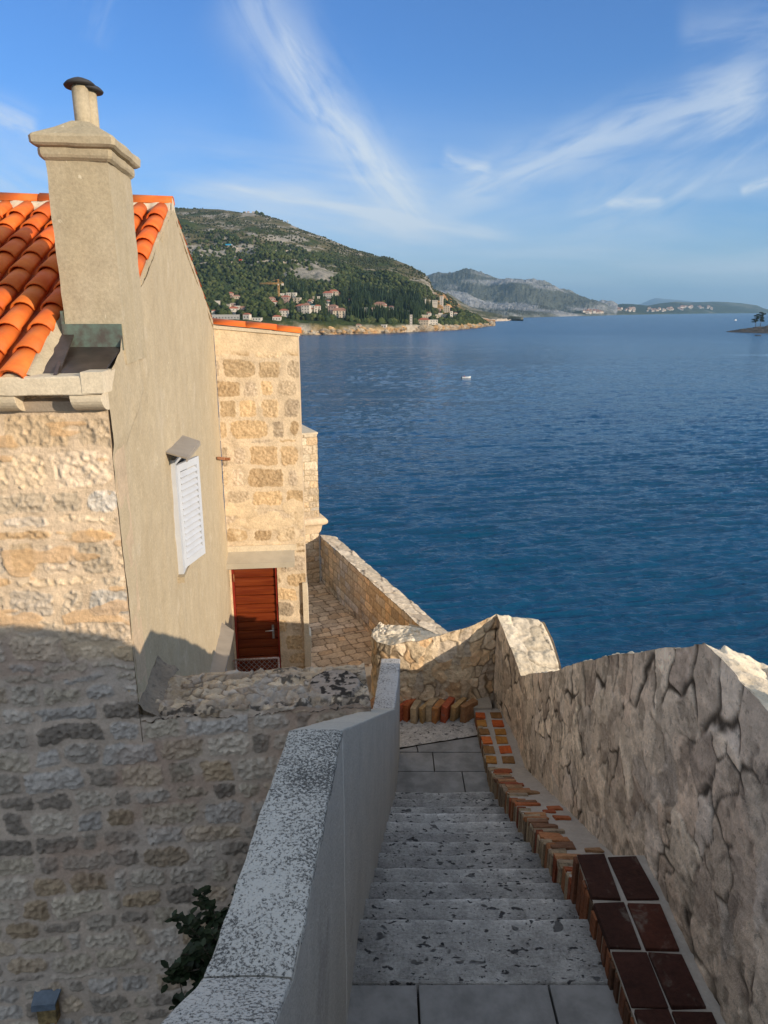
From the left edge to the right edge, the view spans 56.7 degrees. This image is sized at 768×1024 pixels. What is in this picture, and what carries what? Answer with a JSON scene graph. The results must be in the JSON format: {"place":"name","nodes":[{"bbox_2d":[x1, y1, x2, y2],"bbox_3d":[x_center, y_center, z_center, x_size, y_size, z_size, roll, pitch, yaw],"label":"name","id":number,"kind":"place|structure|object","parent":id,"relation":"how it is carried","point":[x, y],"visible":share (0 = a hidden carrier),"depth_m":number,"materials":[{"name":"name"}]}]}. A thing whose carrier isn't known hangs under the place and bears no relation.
{"place":"outdoors","nodes":[
{"label":"outdoors","id":0,"kind":"place"},
{"bbox_2d":[223,484,226,533],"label":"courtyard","id":1,"kind":"structure","parent":0,"point":[224,503],"depth_m":23.42,"materials":[{"name":"stone"}]},
{"bbox_2d":[0,77,234,1023],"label":"house","id":2,"kind":"structure","parent":1,"relation":"on","point":[114,577],"depth_m":5.16,"materials":[{"name":"stone"}]},
{"bbox_2d":[31,989,60,1023],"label":"wall box","id":3,"kind":"object","parent":2,"relation":"attached to","point":[45,1005],"visible":1,"depth_m":5.61,"materials":[{"name":"grey paint"}]},
{"bbox_2d":[166,435,205,582],"bbox_3d":[-1.881,-0.035,6.820,0.213,1.274,0.950,-2,16,-6],"label":"window","id":4,"kind":"structure","parent":2,"relation":"in","point":[188,512],"depth_m":6.75,"materials":[{"name":"white paint"}]},
{"bbox_2d":[209,623,233,672],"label":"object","id":5,"kind":"structure","parent":2,"relation":"in","point":[219,663],"depth_m":9.10,"materials":[{"name":"white paint"}]},
{"bbox_2d":[160,884,235,1010],"bbox_3d":[-1.051,3.628,4.888,0.882,2.363,0.701,4,16,14],"label":"shrub","id":6,"kind":"object","parent":1,"relation":"on","point":[192,961],"visible":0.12,"depth_m":4.66,"materials":[{"name":"green plant"}]},
{"bbox_2d":[136,655,370,1011],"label":"garden wall","id":7,"kind":"structure","parent":1,"relation":"on","point":[213,744],"depth_m":5.34,"materials":[{"name":"stone"}]},
{"bbox_2d":[213,318,310,671],"bbox_3d":[-1.861,-0.070,11.448,1.257,5.904,2.920,-2,16,-6],"label":"annex","id":8,"kind":"object","parent":1,"relation":"on","point":[258,384],"visible":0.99,"depth_m":10.50,"materials":[{"name":"stone"}]},
{"bbox_2d":[232,657,279,671],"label":"wire gate","id":9,"kind":"structure","parent":8,"relation":"attached to","point":[255,659],"depth_m":10.88,"materials":[{"name":"grey metal"}]},
{"bbox_2d":[231,568,280,671],"bbox_3d":[-1.981,1.849,11.127,0.690,2.385,0.143,-2,16,-6],"label":"door","id":10,"kind":"structure","parent":8,"relation":"in","point":[255,591],"depth_m":11.08,"materials":[{"name":"brown wood"}]},
{"bbox_2d":[161,658,399,1023],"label":"stair parapet","id":11,"kind":"structure","parent":1,"relation":"on","point":[285,950],"depth_m":2.27,"materials":[{"name":"concrete"}]},
{"bbox_2d":[365,666,371,691],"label":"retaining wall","id":12,"kind":"structure","parent":1,"relation":"on","point":[368,669],"depth_m":10.50,"materials":[{"name":"stone"}]},
{"bbox_2d":[347,718,622,1023],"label":"staircase","id":13,"kind":"structure","parent":1,"relation":"on","point":[470,916],"depth_m":3.65,"materials":[{"name":"stone"}]},
{"bbox_2d":[369,692,725,1023],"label":"brick kerb","id":14,"kind":"structure","parent":13,"relation":"on","point":[652,971],"depth_m":3.67,"materials":[{"name":"brown brick"}]},
{"bbox_2d":[199,259,305,263],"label":"road","id":15,"kind":"structure","parent":0,"point":[258,261],"depth_m":1422.07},
{"bbox_2d":[229,579,371,667],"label":"walkway","id":16,"kind":"structure","parent":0,"point":[340,635],"depth_m":13.47,"materials":[{"name":"stone"}]},
{"bbox_2d":[175,208,494,334],"bbox_3d":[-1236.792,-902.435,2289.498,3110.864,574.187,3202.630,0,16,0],"label":"headland hill","id":17,"kind":"structure","parent":0,"point":[318,272],"depth_m":1724.87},
{"bbox_2d":[212,315,239,319],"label":"house","id":18,"kind":"structure","parent":17,"relation":"on","point":[227,316],"depth_m":927.50,"materials":[{"name":"white paint"}]},
{"bbox_2d":[229,306,238,314],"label":"house","id":19,"kind":"structure","parent":17,"relation":"on","point":[235,308],"depth_m":967.60,"materials":[{"name":"white paint"}]},
{"bbox_2d":[243,313,251,319],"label":"house","id":20,"kind":"structure","parent":17,"relation":"on","point":[248,316],"depth_m":926.98,"materials":[{"name":"white paint"}]},
{"bbox_2d":[251,318,262,321],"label":"house","id":21,"kind":"structure","parent":17,"relation":"on","point":[257,319],"depth_m":929.87,"materials":[{"name":"white paint"}]},
{"bbox_2d":[262,279,283,296],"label":"tower crane","id":22,"kind":"object","parent":17,"relation":"on","point":[282,284],"visible":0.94,"depth_m":1089.52,"materials":[{"name":"metal"}]},
{"bbox_2d":[272,315,281,320],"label":"house","id":23,"kind":"structure","parent":17,"relation":"on","point":[277,317],"depth_m":932.38,"materials":[{"name":"white paint"}]},
{"bbox_2d":[279,309,288,316],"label":"house","id":24,"kind":"structure","parent":17,"relation":"on","point":[285,312],"depth_m":971.58,"materials":[{"name":"white paint"}]},
{"bbox_2d":[281,295,290,302],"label":"house","id":25,"kind":"structure","parent":17,"relation":"on","point":[285,298],"depth_m":1073.81,"materials":[{"name":"paint"}]},
{"bbox_2d":[286,292,296,296],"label":"house","id":26,"kind":"structure","parent":17,"relation":"on","point":[294,294],"depth_m":1216.96,"materials":[{"name":"white paint"}]},
{"bbox_2d":[292,297,301,302],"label":"house","id":27,"kind":"structure","parent":17,"relation":"on","point":[297,299],"depth_m":1102.06,"materials":[{"name":"white paint"}]},
{"bbox_2d":[295,304,302,311],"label":"house","id":28,"kind":"structure","parent":17,"relation":"on","point":[298,306],"depth_m":1014.56,"materials":[{"name":"beige tile"}]},
{"bbox_2d":[301,304,310,313],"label":"house","id":29,"kind":"structure","parent":17,"relation":"on","point":[305,308],"depth_m":1003.90,"materials":[{"name":"white paint"}]},
{"bbox_2d":[175,207,457,308],"bbox_3d":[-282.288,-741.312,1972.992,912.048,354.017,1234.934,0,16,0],"label":"hillside scrub","id":30,"kind":"object","parent":17,"relation":"on","point":[453,302],"visible":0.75,"depth_m":1870.54,"materials":[{"name":"green plant"}]},
{"bbox_2d":[314,305,320,312],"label":"house","id":31,"kind":"structure","parent":17,"relation":"on","point":[316,307],"depth_m":1026.96,"materials":[{"name":"white paint"}]},
{"bbox_2d":[284,276,354,317],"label":"cypress trees","id":32,"kind":"object","parent":17,"relation":"on","point":[339,301],"visible":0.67,"depth_m":1180.11,"materials":[{"name":"green plant"}]},
{"bbox_2d":[323,291,333,297],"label":"house","id":33,"kind":"structure","parent":17,"relation":"on","point":[328,294],"depth_m":1274.65,"materials":[{"name":"white paint"}]},
{"bbox_2d":[328,305,337,314],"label":"house","id":34,"kind":"structure","parent":17,"relation":"on","point":[332,307],"depth_m":1024.52,"materials":[{"name":"beige paint"}]},
{"bbox_2d":[181,224,489,324],"bbox_3d":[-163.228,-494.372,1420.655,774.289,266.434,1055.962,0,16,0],"label":"evergreen wood","id":35,"kind":"object","parent":17,"relation":"on","point":[254,299],"visible":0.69,"depth_m":1367.48,"materials":[{"name":"green plant"}]},
{"bbox_2d":[332,308,345,317],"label":"house","id":36,"kind":"structure","parent":17,"relation":"on","point":[339,312],"depth_m":1013.31,"materials":[{"name":"white paint"}]},
{"bbox_2d":[374,302,386,305],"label":"house","id":37,"kind":"structure","parent":17,"relation":"on","point":[382,303],"depth_m":1175.29,"materials":[{"name":"brown tile"}]},
{"bbox_2d":[350,275,432,322],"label":"cypress trees","id":38,"kind":"object","parent":17,"relation":"on","point":[365,294],"visible":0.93,"depth_m":1203.97,"materials":[{"name":"green plant"}]},
{"bbox_2d":[300,320,494,334],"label":"shore rocks","id":39,"kind":"object","parent":17,"relation":"on","point":[364,330],"visible":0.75,"depth_m":1012.21,"materials":[{"name":"beige stone"}]},
{"bbox_2d":[418,318,428,325],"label":"house","id":40,"kind":"structure","parent":17,"relation":"on","point":[424,321],"depth_m":1096.09,"materials":[{"name":"beige tile"}]},
{"bbox_2d":[429,320,437,324],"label":"house","id":41,"kind":"structure","parent":17,"relation":"on","point":[433,322],"depth_m":1131.62,"materials":[{"name":"white paint"}]},
{"bbox_2d":[429,300,437,307],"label":"house","id":42,"kind":"structure","parent":17,"relation":"on","point":[434,303],"depth_m":1426.36,"materials":[{"name":"white paint"}]},
{"bbox_2d":[434,314,446,317],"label":"house","id":43,"kind":"structure","parent":17,"relation":"on","point":[440,315],"depth_m":1279.97,"materials":[{"name":"white paint"}]},
{"bbox_2d":[443,306,449,312],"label":"house","id":44,"kind":"structure","parent":17,"relation":"on","point":[446,309],"depth_m":1375.14,"materials":[{"name":"beige paint"}]},
{"bbox_2d":[0,0,767,308],"label":"sky","id":45,"kind":"structure","parent":0,"point":[616,151],"materials":[{"name":"blue"}]},
{"bbox_2d":[447,292,522,320],"bbox_3d":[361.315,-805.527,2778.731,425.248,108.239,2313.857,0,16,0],"label":"cape","id":46,"kind":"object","parent":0,"point":[490,316],"visible":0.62,"depth_m":2406.64,"materials":[{"name":"grey stone"}]},
{"bbox_2d":[214,313,767,668],"bbox_3d":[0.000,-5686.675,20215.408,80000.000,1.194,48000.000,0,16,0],"label":"sea","id":47,"kind":"structure","parent":0,"point":[583,488],"depth_m":137.76,"materials":[{"name":"liquid"}]},
{"bbox_2d":[727,325,767,332],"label":"rocky islet","id":48,"kind":"object","parent":47,"relation":"in","point":[760,329],"visible":0.94,"depth_m":1020.74,"materials":[{"name":"grey stone"}]},
{"bbox_2d":[751,314,759,326],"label":"pine tree","id":49,"kind":"object","parent":48,"relation":"on","point":[756,319],"visible":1,"depth_m":1128.01,"materials":[{"name":"green plant"}]},
{"bbox_2d":[759,312,765,325],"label":"pine tree","id":50,"kind":"object","parent":48,"relation":"on","point":[761,319],"visible":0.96,"depth_m":1143.53,"materials":[{"name":"green plant"}]},
{"bbox_2d":[426,268,617,317],"bbox_3d":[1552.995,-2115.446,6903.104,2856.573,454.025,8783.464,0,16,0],"label":"mountain","id":51,"kind":"structure","parent":0,"point":[482,291],"depth_m":5146.96,"materials":[{"name":"grey stone"}]},
{"bbox_2d":[638,298,690,305],"bbox_3d":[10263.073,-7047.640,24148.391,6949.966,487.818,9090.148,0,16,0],"label":"island","id":52,"kind":"structure","parent":0,"point":[654,301],"depth_m":25111.05,"materials":[{"name":"stone"}]},
{"bbox_2d":[574,302,767,314],"bbox_3d":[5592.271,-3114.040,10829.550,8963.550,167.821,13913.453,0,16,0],"label":"coast hill","id":53,"kind":"structure","parent":0,"point":[725,307],"depth_m":8769.92,"materials":[{"name":"grey stone"}]},
{"bbox_3d":[-29.070,11.902,27.269,61.860,25.250,74.000,0,16,0],"label":"rampart","id":54,"kind":"object","parent":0,"visible":0},
{"bbox_2d":[219,420,327,583],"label":"stone tower","id":55,"kind":"structure","parent":54,"relation":"on","point":[315,520],"depth_m":15.53,"materials":[{"name":"stone"}]},
{"bbox_2d":[320,535,446,644],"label":"sea wall","id":56,"kind":"structure","parent":54,"relation":"on","point":[368,597],"depth_m":13.67,"materials":[{"name":"stone"}]},
{"bbox_2d":[370,614,767,1023],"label":"sea parapet","id":57,"kind":"structure","parent":54,"relation":"on","point":[658,758],"depth_m":3.66,"materials":[{"name":"stone"}]}
]}

